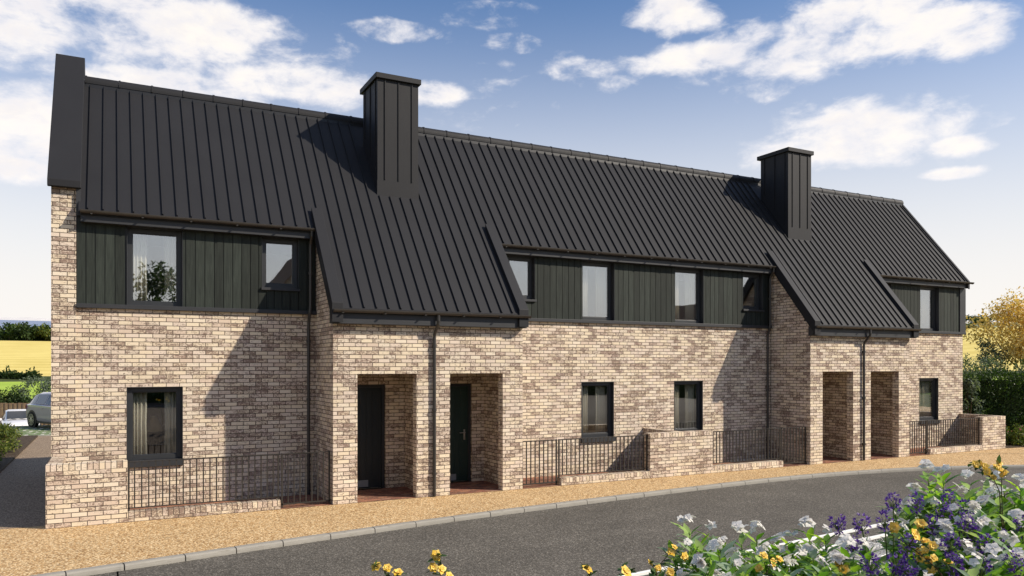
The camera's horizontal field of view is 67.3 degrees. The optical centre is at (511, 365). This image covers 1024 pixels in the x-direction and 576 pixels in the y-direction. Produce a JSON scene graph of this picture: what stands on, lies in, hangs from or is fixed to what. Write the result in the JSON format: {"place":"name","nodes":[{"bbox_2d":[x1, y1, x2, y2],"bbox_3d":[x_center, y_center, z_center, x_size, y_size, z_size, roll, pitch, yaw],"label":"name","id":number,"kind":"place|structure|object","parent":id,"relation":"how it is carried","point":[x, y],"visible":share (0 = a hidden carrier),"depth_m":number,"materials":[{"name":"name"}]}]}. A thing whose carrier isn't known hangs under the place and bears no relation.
{"place":"outdoors","nodes":[
{"label":"outdoors","id":0,"kind":"place"},
{"bbox_2d":[0,435,37,472],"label":"planting verge","id":1,"kind":"structure","parent":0,"point":[13,454],"depth_m":22.82,"materials":[{"name":"soil"}]},
{"bbox_2d":[0,422,21,453],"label":"shrub","id":2,"kind":"object","parent":1,"relation":"on","point":[7,431],"visible":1,"depth_m":22.41,"materials":[{"name":"green plant"}]},
{"bbox_2d":[0,436,50,528],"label":"lane","id":3,"kind":"structure","parent":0,"point":[23,489],"depth_m":16.08,"materials":[{"name":"asphalt"}]},
{"bbox_2d":[0,320,50,329],"bbox_3d":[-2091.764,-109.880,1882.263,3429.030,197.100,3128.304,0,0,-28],"label":"sea","id":4,"kind":"structure","parent":0,"point":[33,323],"depth_m":3237.67,"materials":[{"name":"liquid"}]},
{"bbox_2d":[0,317,50,320],"bbox_3d":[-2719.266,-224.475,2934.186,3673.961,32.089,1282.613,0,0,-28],"label":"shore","id":5,"kind":"structure","parent":0,"point":[26,318],"depth_m":3677.64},
{"bbox_2d":[12,425,50,435],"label":"grass paving","id":6,"kind":"structure","parent":0,"point":[39,430],"depth_m":30.15,"materials":[{"name":"plant"}]},
{"bbox_2d":[25,392,50,427],"bbox_3d":[-18.139,1.831,31.595,4.283,1.513,2.095,0,0,34],"label":"parked car","id":7,"kind":"object","parent":6,"relation":"on","point":[38,409],"visible":0.24,"depth_m":31.37,"materials":[{"name":"silver metal"}]},
{"bbox_2d":[147,416,162,453],"bbox_3d":[-6.958,1.373,14.944,0.336,0.795,0.336,0,0,-28],"label":"table lamp","id":8,"kind":"object","parent":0,"point":[153,424],"visible":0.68,"depth_m":14.89,"materials":[{"name":"grey fabric"}]},
{"bbox_2d":[146,392,164,453],"bbox_3d":[-7.733,1.510,16.982,1.280,2.080,0.330,0,0,-28],"label":"window pane","id":9,"kind":"structure","parent":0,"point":[155,404],"depth_m":17.02,"materials":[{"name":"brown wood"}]},
{"bbox_2d":[2,399,717,571],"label":"ground","id":10,"kind":"structure","parent":0,"point":[233,546],"depth_m":17.98,"materials":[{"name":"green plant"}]},
{"bbox_2d":[0,385,27,404],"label":"shrub","id":11,"kind":"object","parent":10,"relation":"on","point":[10,395],"visible":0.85,"depth_m":52.76,"materials":[{"name":"green plant"}]},
{"bbox_2d":[0,409,40,425],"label":"parked car","id":12,"kind":"object","parent":10,"relation":"on","point":[16,417],"visible":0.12,"depth_m":41.68,"materials":[{"name":"white paint"}]},
{"bbox_2d":[0,403,50,424],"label":"timber fence","id":13,"kind":"object","parent":10,"relation":"on","point":[6,406],"visible":0.09,"depth_m":45.28,"materials":[{"name":"brown wood"}]},
{"bbox_2d":[12,374,50,401],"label":"shrub","id":14,"kind":"object","parent":10,"relation":"on","point":[44,388],"visible":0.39,"depth_m":54.20,"materials":[{"name":"green plant"}]},
{"bbox_2d":[46,456,280,528],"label":"garden wall","id":15,"kind":"structure","parent":10,"relation":"on","point":[85,493],"depth_m":12.46,"materials":[{"name":"brick"}]},
{"bbox_2d":[128,453,278,510],"bbox_3d":[-5.274,1.994,13.290,2.438,0.825,0.040,0,0,-28],"label":"railing","id":16,"kind":"object","parent":15,"relation":"on","point":[209,501],"visible":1,"depth_m":13.31,"materials":[{"name":"metal"}]},
{"bbox_2d":[281,451,329,507],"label":"gate","id":17,"kind":"structure","parent":15,"relation":"attached to","point":[299,502],"depth_m":14.05,"materials":[{"name":"metal"}]},
{"bbox_2d":[557,428,782,485],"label":"garden wall","id":18,"kind":"structure","parent":10,"relation":"on","point":[675,453],"depth_m":17.93,"materials":[{"name":"brick"}]},
{"bbox_2d":[558,435,647,477],"bbox_3d":[2.049,1.994,17.106,2.373,0.825,0.040,0,0,-28],"label":"railing","id":19,"kind":"object","parent":18,"relation":"on","point":[646,468],"visible":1,"depth_m":17.06,"materials":[{"name":"metal"}]},
{"bbox_2d":[713,428,780,463],"bbox_3d":[5.794,1.994,19.057,2.325,0.825,0.040,0,0,-28],"label":"railing","id":20,"kind":"object","parent":18,"relation":"on","point":[746,445],"visible":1,"depth_m":19.06,"materials":[{"name":"metal"}]},
{"bbox_2d":[781,426,805,463],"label":"gate","id":21,"kind":"structure","parent":18,"relation":"attached to","point":[802,461],"depth_m":19.82,"materials":[{"name":"metal"}]},
{"bbox_2d":[923,414,1005,454],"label":"garden wall","id":22,"kind":"structure","parent":10,"relation":"on","point":[992,431],"depth_m":23.57,"materials":[{"name":"brick"}]},
{"bbox_2d":[909,420,926,453],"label":"gate","id":23,"kind":"structure","parent":22,"relation":"attached to","point":[925,452],"depth_m":22.10,"materials":[{"name":"metal"}]},
{"bbox_2d":[927,418,978,448],"bbox_3d":[13.132,1.994,22.881,2.483,0.825,0.040,0,0,-28],"label":"railing","id":24,"kind":"object","parent":22,"relation":"on","point":[952,432],"visible":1,"depth_m":22.85,"materials":[{"name":"metal"}]},
{"bbox_2d":[963,353,1003,379],"bbox_3d":[19.731,1.058,32.702,3.178,3.308,2.979,0,0,-28],"label":"shrub","id":25,"kind":"object","parent":10,"relation":"on","point":[983,367],"visible":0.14,"depth_m":32.62,"materials":[{"name":"plant"}]},
{"bbox_2d":[975,337,1011,379],"bbox_3d":[22.552,0.659,36.302,1.866,4.051,2.077,0,0,18],"label":"shrub","id":26,"kind":"object","parent":10,"relation":"on","point":[987,345],"visible":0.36,"depth_m":35.98,"materials":[{"name":"green plant"}]},
{"bbox_2d":[963,286,1023,370],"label":"golden tree","id":27,"kind":"object","parent":10,"relation":"on","point":[1015,347],"visible":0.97,"depth_m":36.19,"materials":[{"name":"yellow plant"}]},
{"bbox_2d":[1006,443,1023,447],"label":"border soil","id":28,"kind":"structure","parent":10,"relation":"on","point":[1011,446],"depth_m":24.18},
{"bbox_2d":[963,374,985,413],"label":"shrub","id":29,"kind":"object","parent":28,"relation":"on","point":[969,385],"visible":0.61,"depth_m":26.28,"materials":[{"name":"green plant"}]},
{"bbox_2d":[963,354,1023,438],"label":"hedge","id":30,"kind":"object","parent":28,"relation":"on","point":[1000,396],"visible":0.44,"depth_m":26.55,"materials":[{"name":"green plant"}]},
{"bbox_2d":[1006,423,1023,445],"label":"shrub","id":31,"kind":"object","parent":28,"relation":"on","point":[1016,436],"visible":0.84,"depth_m":24.52,"materials":[{"name":"green plant"}]},
{"bbox_2d":[0,376,996,398],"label":"meadow","id":32,"kind":"structure","parent":0,"point":[3,385],"depth_m":68.27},
{"bbox_2d":[0,371,1017,381],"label":"field margin","id":33,"kind":"object","parent":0,"point":[10,380],"visible":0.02,"depth_m":76.79,"materials":[{"name":"green plant"}]},
{"bbox_2d":[0,365,42,379],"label":"field hedge","id":34,"kind":"object","parent":33,"relation":"on","point":[10,374],"visible":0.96,"depth_m":77.54,"materials":[{"name":"green plant"}]},
{"bbox_2d":[47,53,973,507],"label":"brick terrace","id":35,"kind":"structure","parent":0,"point":[385,291],"depth_m":16.60,"materials":[{"name":"brick"}]},
{"bbox_2d":[133,234,146,300],"bbox_3d":[-6.873,-1.780,14.167,0.290,1.260,0.058,0,0,-28],"label":"curtain","id":36,"kind":"object","parent":35,"relation":"hanging from","point":[139,267],"visible":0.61,"depth_m":14.18,"materials":[{"name":"beige fabric"}]},
{"bbox_2d":[133,392,146,454],"bbox_3d":[-6.873,1.090,14.167,0.290,1.280,0.058,0,0,-28],"label":"curtain","id":37,"kind":"object","parent":35,"relation":"hanging from","point":[139,423],"visible":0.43,"depth_m":14.18,"materials":[{"name":"beige fabric"}]},
{"bbox_2d":[126,226,182,306],"bbox_3d":[-6.542,-1.796,14.100,0.931,1.408,0.182,0,0,-28],"label":"window","id":38,"kind":"structure","parent":35,"relation":"in","point":[130,231],"depth_m":14.11,"materials":[{"name":"black metal"}]},
{"bbox_2d":[127,386,182,467],"bbox_3d":[-6.536,1.111,14.090,0.959,1.448,0.205,0,0,-28],"label":"window","id":39,"kind":"structure","parent":35,"relation":"in","point":[130,390],"depth_m":14.10,"materials":[{"name":"black metal"}]},
{"bbox_2d":[164,236,175,301],"bbox_3d":[-6.385,-1.780,14.421,0.245,1.260,0.058,0,0,-28],"label":"curtain","id":40,"kind":"object","parent":35,"relation":"hanging from","point":[170,268],"visible":0.69,"depth_m":14.42,"materials":[{"name":"beige fabric"}]},
{"bbox_2d":[164,392,175,452],"bbox_3d":[-6.385,1.090,14.421,0.245,1.280,0.058,0,0,-28],"label":"curtain","id":41,"kind":"object","parent":35,"relation":"hanging from","point":[170,421],"visible":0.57,"depth_m":14.42,"materials":[{"name":"beige fabric"}]},
{"bbox_2d":[261,236,299,291],"bbox_3d":[-4.554,-1.983,15.107,0.739,1.035,0.232,0,0,-28],"label":"window","id":42,"kind":"structure","parent":35,"relation":"in","point":[294,286],"depth_m":15.16,"materials":[{"name":"black metal"}]},
{"bbox_2d":[357,385,384,488],"bbox_3d":[-3.119,1.484,16.003,0.954,2.172,0.090,0,0,-28],"label":"door","id":43,"kind":"structure","parent":35,"relation":"in","point":[370,398],"depth_m":16.06,"materials":[{"name":"green paint"}]},
{"bbox_2d":[450,384,470,481],"bbox_3d":[-1.346,1.484,16.902,0.949,2.172,0.134,0,0,-28],"label":"door","id":44,"kind":"structure","parent":35,"relation":"in","point":[460,394],"depth_m":17.01,"materials":[{"name":"green paint"}]},
{"bbox_2d":[508,255,536,301],"bbox_3d":[0.192,-1.983,17.581,0.726,1.035,0.232,0,0,-28],"label":"window","id":45,"kind":"structure","parent":35,"relation":"in","point":[530,296],"depth_m":17.73,"materials":[{"name":"black metal"}]},
{"bbox_2d":[523,439,556,484],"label":"gate","id":46,"kind":"structure","parent":35,"relation":"attached to","point":[543,482],"depth_m":16.38,"materials":[{"name":"metal"}]},
{"bbox_2d":[583,266,587,315],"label":"curtain","id":47,"kind":"object","parent":35,"relation":"hanging from","point":[585,290],"visible":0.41,"depth_m":18.67,"materials":[{"name":"beige fabric"}]},
{"bbox_2d":[583,386,587,432],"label":"curtain","id":48,"kind":"object","parent":35,"relation":"hanging from","point":[585,409],"visible":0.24,"depth_m":18.67,"materials":[{"name":"beige fabric"}]},
{"bbox_2d":[581,382,615,442],"bbox_3d":[2.042,1.111,18.560,0.964,1.448,0.205,0,0,-28],"label":"window","id":49,"kind":"structure","parent":35,"relation":"in","point":[610,385],"depth_m":18.71,"materials":[{"name":"black metal"}]},
{"bbox_2d":[582,260,614,320],"bbox_3d":[2.037,-1.796,18.570,0.936,1.408,0.182,0,0,-28],"label":"window","id":50,"kind":"structure","parent":35,"relation":"in","point":[610,267],"depth_m":18.73,"materials":[{"name":"black metal"}]},
{"bbox_2d":[595,267,604,316],"bbox_3d":[2.166,-1.780,18.877,0.312,1.260,0.058,0,0,-28],"label":"curtain","id":51,"kind":"object","parent":35,"relation":"hanging from","point":[600,291],"visible":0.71,"depth_m":18.88,"materials":[{"name":"beige fabric"}]},
{"bbox_2d":[595,386,604,432],"bbox_3d":[2.166,1.090,18.877,0.312,1.280,0.058,0,0,-28],"label":"curtain","id":52,"kind":"object","parent":35,"relation":"hanging from","point":[600,408],"visible":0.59,"depth_m":18.88,"materials":[{"name":"beige fabric"}]},
{"bbox_2d":[675,273,678,319],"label":"curtain","id":53,"kind":"object","parent":35,"relation":"hanging from","point":[676,296],"visible":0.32,"depth_m":19.96,"materials":[{"name":"beige fabric"}]},
{"bbox_2d":[675,385,678,428],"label":"curtain","id":54,"kind":"object","parent":35,"relation":"hanging from","point":[676,406],"visible":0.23,"depth_m":19.96,"materials":[{"name":"beige fabric"}]},
{"bbox_2d":[674,380,702,430],"bbox_3d":[4.514,1.051,19.876,0.948,1.328,0.154,0,0,-28],"label":"window","id":55,"kind":"structure","parent":35,"relation":"in","point":[699,384],"depth_m":20.06,"materials":[{"name":"black metal"}]},
{"bbox_2d":[684,273,693,319],"bbox_3d":[4.652,-1.780,20.172,0.314,1.260,0.058,0,0,-28],"label":"curtain","id":56,"kind":"object","parent":35,"relation":"hanging from","point":[689,296],"visible":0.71,"depth_m":20.15,"materials":[{"name":"beige fabric"}]},
{"bbox_2d":[685,385,693,427],"bbox_3d":[4.652,1.090,20.172,0.314,1.280,0.058,0,0,-28],"label":"curtain","id":57,"kind":"object","parent":35,"relation":"hanging from","point":[689,406],"visible":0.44,"depth_m":20.15,"materials":[{"name":"beige fabric"}]},
{"bbox_2d":[675,267,703,323],"bbox_3d":[4.520,-1.796,19.864,0.948,1.408,0.182,0,0,-28],"label":"window","id":58,"kind":"structure","parent":35,"relation":"in","point":[699,273],"depth_m":20.06,"materials":[{"name":"black metal"}]},
{"bbox_2d":[742,272,763,311],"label":"window","id":59,"kind":"structure","parent":35,"relation":"in","point":[758,307],"depth_m":21.00,"materials":[{"name":"black metal"}]},
{"bbox_2d":[921,290,929,327],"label":"curtain","id":60,"kind":"object","parent":35,"relation":"hanging from","point":[925,303],"visible":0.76,"depth_m":24.63,"materials":[{"name":"beige fabric"}]},
{"bbox_2d":[921,381,929,416],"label":"curtain","id":61,"kind":"object","parent":35,"relation":"hanging from","point":[925,403],"visible":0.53,"depth_m":24.63,"materials":[{"name":"beige fabric"}]},
{"bbox_2d":[919,378,939,423],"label":"window","id":62,"kind":"structure","parent":35,"relation":"in","point":[934,416],"depth_m":24.55,"materials":[{"name":"black metal"}]},
{"bbox_2d":[920,286,938,330],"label":"window","id":63,"kind":"structure","parent":35,"relation":"in","point":[935,290],"depth_m":24.57,"materials":[{"name":"black metal"}]},
{"bbox_2d":[0,447,1023,575],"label":"footway","id":64,"kind":"structure","parent":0,"point":[28,551],"depth_m":12.77,"materials":[{"name":"gravel"}]},
{"bbox_2d":[0,327,1023,375],"bbox_3d":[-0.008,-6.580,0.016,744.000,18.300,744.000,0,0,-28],"label":"crop field","id":65,"kind":"structure","parent":0,"point":[20,356],"depth_m":126.46,"materials":[{"name":"plant"}]},
{"bbox_2d":[0,322,22,340],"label":"tree","id":66,"kind":"object","parent":65,"relation":"on","point":[10,332],"visible":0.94,"depth_m":293.29,"materials":[{"name":"green plant"}]},
{"bbox_2d":[15,321,42,340],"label":"tree","id":67,"kind":"object","parent":65,"relation":"on","point":[26,331],"visible":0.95,"depth_m":291.70,"materials":[{"name":"green plant"}]},
{"bbox_2d":[33,322,50,340],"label":"tree","id":68,"kind":"object","parent":65,"relation":"on","point":[40,331],"visible":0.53,"depth_m":293.05,"materials":[{"name":"green plant"}]},
{"bbox_2d":[0,0,1023,323],"label":"sky","id":69,"kind":"structure","parent":0,"point":[918,103],"materials":[{"name":"blue"}]},
{"bbox_2d":[127,445,959,521],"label":"brick paving","id":70,"kind":"structure","parent":0,"point":[378,494],"depth_m":15.80,"materials":[{"name":"brick"}]},
{"bbox_2d":[90,468,1023,575],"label":"road","id":71,"kind":"structure","parent":0,"point":[609,538],"depth_m":12.06,"materials":[{"name":"asphalt"}]},
{"bbox_2d":[30,465,1023,575],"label":"kerb","id":72,"kind":"structure","parent":71,"relation":"on","point":[115,567],"depth_m":12.70,"materials":[{"name":"concrete"}]},
{"bbox_2d":[622,517,915,575],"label":"garden bench","id":73,"kind":"object","parent":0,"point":[645,572],"visible":0.01,"depth_m":6.67,"materials":[{"name":"white paint"}]},
{"bbox_2d":[811,536,888,573],"bbox_3d":[2.880,1.669,6.186,1.210,0.395,0.766,0,0,-34],"label":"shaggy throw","id":74,"kind":"object","parent":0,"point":[870,547],"visible":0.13,"depth_m":6.35,"materials":[{"name":"plant"}]},
{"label":"garden bank","id":75,"kind":"structure","parent":0,"visible":0},
{"bbox_2d":[368,560,405,575],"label":"yellow flowered shrub","id":76,"kind":"object","parent":75,"relation":"on","point":[376,565],"visible":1,"depth_m":4.20,"materials":[{"name":"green plant"}]},
{"bbox_2d":[425,548,453,575],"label":"yellow flowered shrub","id":77,"kind":"object","parent":75,"relation":"on","point":[436,555],"visible":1,"depth_m":4.19,"materials":[{"name":"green plant"}]},
{"bbox_2d":[648,544,690,575],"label":"yellow flowered shrub","id":78,"kind":"object","parent":75,"relation":"on","point":[670,571],"visible":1,"depth_m":4.18,"materials":[{"name":"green plant"}]},
{"bbox_2d":[649,514,750,575],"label":"white flowered shrub","id":79,"kind":"object","parent":75,"relation":"on","point":[695,544],"visible":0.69,"depth_m":4.57,"materials":[{"name":"green plant"}]},
{"bbox_2d":[701,520,789,575],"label":"white flowered shrub","id":80,"kind":"object","parent":75,"relation":"on","point":[732,553],"visible":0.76,"depth_m":4.49,"materials":[{"name":"green plant"}]},
{"bbox_2d":[684,553,830,575],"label":"white flowered shrub","id":81,"kind":"object","parent":75,"relation":"on","point":[698,561],"visible":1,"depth_m":3.94,"materials":[{"name":"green plant"}]},
{"bbox_2d":[752,552,783,575],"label":"yellow flowered shrub","id":82,"kind":"object","parent":75,"relation":"on","point":[759,567],"visible":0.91,"depth_m":3.98,"materials":[{"name":"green plant"}]},
{"bbox_2d":[726,530,812,575],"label":"white flowered shrub","id":83,"kind":"object","parent":75,"relation":"on","point":[776,540],"visible":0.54,"depth_m":4.82,"materials":[{"name":"green plant"}]},
{"bbox_2d":[758,516,879,575],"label":"white flowered shrub","id":84,"kind":"object","parent":75,"relation":"on","point":[809,549],"visible":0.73,"depth_m":4.81,"materials":[{"name":"green plant"}]},
{"bbox_2d":[827,514,846,547],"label":"violet flower","id":85,"kind":"object","parent":75,"relation":"on","point":[836,525],"visible":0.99,"depth_m":4.49,"materials":[{"name":"purple plant"}]},
{"bbox_2d":[832,556,853,575],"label":"yellow flowered shrub","id":86,"kind":"object","parent":75,"relation":"on","point":[844,569],"visible":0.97,"depth_m":3.89,"materials":[{"name":"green plant"}]},
{"bbox_2d":[798,533,905,575],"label":"white flowered shrub","id":87,"kind":"object","parent":75,"relation":"on","point":[844,540],"visible":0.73,"depth_m":4.19,"materials":[{"name":"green plant"}]},
{"bbox_2d":[852,513,871,565],"bbox_3d":[2.147,1.467,4.404,0.415,1.258,0.103,0,0,0],"label":"violet flower","id":88,"kind":"object","parent":75,"relation":"on","point":[858,528],"visible":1,"depth_m":4.40,"materials":[{"name":"purple plant"}]},
{"bbox_2d":[859,552,879,575],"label":"violet flower","id":89,"kind":"object","parent":75,"relation":"on","point":[870,571],"visible":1,"depth_m":3.99,"materials":[{"name":"purple plant"}]},
{"bbox_2d":[875,509,893,559],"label":"violet flower","id":90,"kind":"object","parent":75,"relation":"on","point":[884,524],"visible":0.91,"depth_m":4.60,"materials":[{"name":"purple plant"}]},
{"bbox_2d":[884,492,902,575],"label":"violet flower","id":91,"kind":"object","parent":75,"relation":"on","point":[893,507],"visible":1,"depth_m":4.71,"materials":[{"name":"purple plant"}]},
{"bbox_2d":[886,550,908,575],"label":"violet flower","id":92,"kind":"object","parent":75,"relation":"on","point":[896,566],"visible":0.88,"depth_m":3.99,"materials":[{"name":"purple plant"}]},
{"bbox_2d":[897,555,918,575],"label":"violet flower","id":93,"kind":"object","parent":75,"relation":"on","point":[908,567],"visible":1,"depth_m":3.89,"materials":[{"name":"purple plant"}]},
{"bbox_2d":[854,496,971,575],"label":"white flowered shrub","id":94,"kind":"object","parent":75,"relation":"on","point":[903,523],"visible":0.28,"depth_m":4.81,"materials":[{"name":"green plant"}]},
{"bbox_2d":[906,491,924,555],"bbox_3d":[2.546,1.428,4.713,0.269,1.337,0.103,0,0,-12],"label":"violet flower","id":95,"kind":"object","parent":75,"relation":"on","point":[916,504],"visible":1,"depth_m":4.70,"materials":[{"name":"purple plant"}]},
{"bbox_2d":[887,519,956,575],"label":"yellow flowered shrub","id":96,"kind":"object","parent":75,"relation":"on","point":[921,550],"visible":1,"depth_m":3.89,"materials":[{"name":"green plant"}]},
{"bbox_2d":[875,459,980,571],"bbox_3d":[2.750,1.380,5.061,0.895,1.491,0.650,0,0,-28],"label":"white flowered shrub","id":97,"kind":"object","parent":75,"relation":"on","point":[927,463],"visible":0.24,"depth_m":5.09,"materials":[{"name":"green plant"}]},
{"bbox_2d":[924,513,940,553],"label":"violet flower","id":98,"kind":"object","parent":75,"relation":"on","point":[931,527],"visible":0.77,"depth_m":4.40,"materials":[{"name":"purple plant"}]},
{"bbox_2d":[903,519,992,575],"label":"white flowered shrub","id":99,"kind":"object","parent":75,"relation":"on","point":[946,526],"visible":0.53,"depth_m":4.23,"materials":[{"name":"green plant"}]},
{"bbox_2d":[939,533,961,575],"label":"violet flower","id":100,"kind":"object","parent":75,"relation":"on","point":[945,545],"visible":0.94,"depth_m":4.10,"materials":[{"name":"purple plant"}]},
{"bbox_2d":[942,552,965,575],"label":"violet flower","id":101,"kind":"object","parent":75,"relation":"on","point":[953,571],"visible":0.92,"depth_m":3.99,"materials":[{"name":"purple plant"}]},
{"bbox_2d":[953,512,975,554],"bbox_3d":[2.586,1.446,4.341,0.249,1.266,0.135,0,0,-44],"label":"violet flower","id":102,"kind":"object","parent":75,"relation":"on","point":[965,528],"visible":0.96,"depth_m":4.29,"materials":[{"name":"purple plant"}]},
{"bbox_2d":[920,469,1018,542],"bbox_3d":[3.046,1.403,5.056,1.050,1.427,0.736,0,0,-28],"label":"white flowered shrub","id":103,"kind":"object","parent":75,"relation":"on","point":[969,494],"visible":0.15,"depth_m":5.05,"materials":[{"name":"green plant"}]},
{"bbox_2d":[919,495,1023,571],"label":"white flowered shrub","id":104,"kind":"object","parent":75,"relation":"on","point":[974,506],"visible":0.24,"depth_m":4.42,"materials":[{"name":"green plant"}]},
{"bbox_2d":[942,509,1023,575],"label":"white flowered shrub","id":105,"kind":"object","parent":75,"relation":"on","point":[1015,540],"visible":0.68,"depth_m":4.18,"materials":[{"name":"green plant"}]},
{"bbox_2d":[967,459,1006,528],"bbox_3d":[2.770,1.298,4.384,0.356,1.532,0.128,0,0,5],"label":"yellow flowered shrub","id":106,"kind":"object","parent":75,"relation":"on","point":[986,470],"visible":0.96,"depth_m":4.38,"materials":[{"name":"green plant"}]},
{"bbox_2d":[952,470,1023,544],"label":"white flowered shrub","id":107,"kind":"object","parent":75,"relation":"on","point":[1018,501],"visible":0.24,"depth_m":4.99,"materials":[{"name":"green plant"}]},
{"bbox_2d":[956,543,1023,575],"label":"white flowered shrub","id":108,"kind":"object","parent":75,"relation":"on","point":[992,548],"visible":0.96,"depth_m":3.88,"materials":[{"name":"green plant"}]},
{"bbox_2d":[991,454,1023,561],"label":"yellow flowered shrub","id":109,"kind":"object","parent":75,"relation":"on","point":[998,466],"visible":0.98,"depth_m":4.40,"materials":[{"name":"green plant"}]},
{"bbox_2d":[1002,551,1023,575],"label":"violet flower","id":110,"kind":"object","parent":75,"relation":"on","point":[1012,568],"visible":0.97,"depth_m":3.89,"materials":[{"name":"purple plant"}]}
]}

